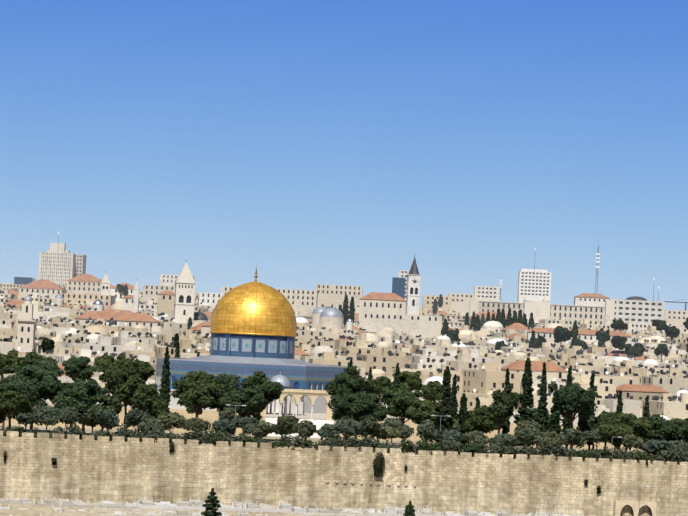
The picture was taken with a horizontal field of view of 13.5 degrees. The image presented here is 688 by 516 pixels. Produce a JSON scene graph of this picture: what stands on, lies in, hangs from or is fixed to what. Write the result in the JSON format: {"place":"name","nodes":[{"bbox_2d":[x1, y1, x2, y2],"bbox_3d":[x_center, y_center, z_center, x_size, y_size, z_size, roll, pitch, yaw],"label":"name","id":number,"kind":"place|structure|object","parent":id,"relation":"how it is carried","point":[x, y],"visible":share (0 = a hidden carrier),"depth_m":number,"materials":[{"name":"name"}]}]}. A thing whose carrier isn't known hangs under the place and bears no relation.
{"place":"outdoors","nodes":[
{"label":"outdoors","id":0,"kind":"place"},
{"bbox_2d":[0,418,687,515],"bbox_3d":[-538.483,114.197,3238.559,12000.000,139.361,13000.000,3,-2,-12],"label":"terrain","id":1,"kind":"structure","parent":0,"point":[37,509],"depth_m":605.36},
{"bbox_2d":[201,488,415,515],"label":"conifer trees","id":2,"kind":"object","parent":1,"relation":"on","point":[214,501],"visible":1,"depth_m":600.03,"materials":[{"name":"green plant"}]},
{"bbox_2d":[0,394,642,449],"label":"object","id":3,"kind":"structure","parent":1,"relation":"on","point":[211,416],"depth_m":716.09,"materials":[{"name":"stone"}]},
{"bbox_2d":[155,265,347,413],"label":"dome of the rock","id":4,"kind":"structure","parent":3,"relation":"on","point":[253,326],"depth_m":782.15,"materials":[{"name":"tile"}]},
{"bbox_2d":[266,371,304,415],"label":"dome of the chain","id":5,"kind":"structure","parent":3,"relation":"on","point":[283,380],"depth_m":749.06,"materials":[{"name":"stone"}]},
{"bbox_2d":[260,389,332,419],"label":"stone arcade","id":6,"kind":"object","parent":3,"relation":"on","point":[298,394],"visible":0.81,"depth_m":717.50,"materials":[{"name":"stone"}]},
{"bbox_2d":[0,495,680,515],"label":"cemetery tombs","id":7,"kind":"object","parent":1,"relation":"on","point":[618,506],"visible":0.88,"depth_m":613.14,"materials":[{"name":"stone"}]},
{"bbox_2d":[0,431,687,515],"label":"stone city wall","id":8,"kind":"structure","parent":1,"relation":"on","point":[86,468],"depth_m":622.42,"materials":[{"name":"stone"}]},
{"bbox_2d":[3,442,647,493],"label":"wall plants","id":9,"kind":"object","parent":8,"relation":"on","point":[378,462],"depth_m":624.77,"materials":[{"name":"green plant"}]},
{"bbox_2d":[0,279,687,419],"bbox_3d":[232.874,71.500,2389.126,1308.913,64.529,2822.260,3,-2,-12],"label":"city houses","id":10,"kind":"structure","parent":1,"relation":"on","point":[477,363],"depth_m":1077.96,"materials":[{"name":"stone"}]},
{"bbox_2d":[0,349,687,461],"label":"broadleaf trees","id":11,"kind":"object","parent":1,"relation":"on","point":[31,383],"visible":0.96,"depth_m":665.83,"materials":[{"name":"green plant"}]},
{"bbox_2d":[0,405,687,463],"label":"shrubs","id":12,"kind":"object","parent":1,"relation":"on","point":[228,423],"visible":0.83,"depth_m":637.92,"materials":[{"name":"green plant"}]},
{"bbox_2d":[3,284,687,361],"bbox_3d":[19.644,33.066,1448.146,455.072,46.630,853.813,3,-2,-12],"label":"distant trees","id":13,"kind":"object","parent":1,"relation":"on","point":[561,334],"visible":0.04,"depth_m":1441.38,"materials":[{"name":"green plant"}]},
{"bbox_2d":[14,232,687,419],"bbox_3d":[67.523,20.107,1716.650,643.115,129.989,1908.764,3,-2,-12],"label":"skyline buildings","id":14,"kind":"structure","parent":1,"relation":"on","point":[395,311],"depth_m":1747.83,"materials":[{"name":"stone"}]},
{"bbox_2d":[159,342,650,453],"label":"cypress trees","id":15,"kind":"object","parent":1,"relation":"on","point":[449,409],"visible":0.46,"depth_m":685.74,"materials":[{"name":"green plant"}]},
{"bbox_2d":[226,404,649,515],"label":"street lamps","id":16,"kind":"object","parent":1,"relation":"on","point":[439,442],"visible":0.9,"depth_m":649.12,"materials":[{"name":"grey metal"}]},
{"bbox_2d":[0,0,687,310],"label":"sky","id":17,"kind":"structure","parent":0,"point":[521,34],"materials":[{"name":"blue"}]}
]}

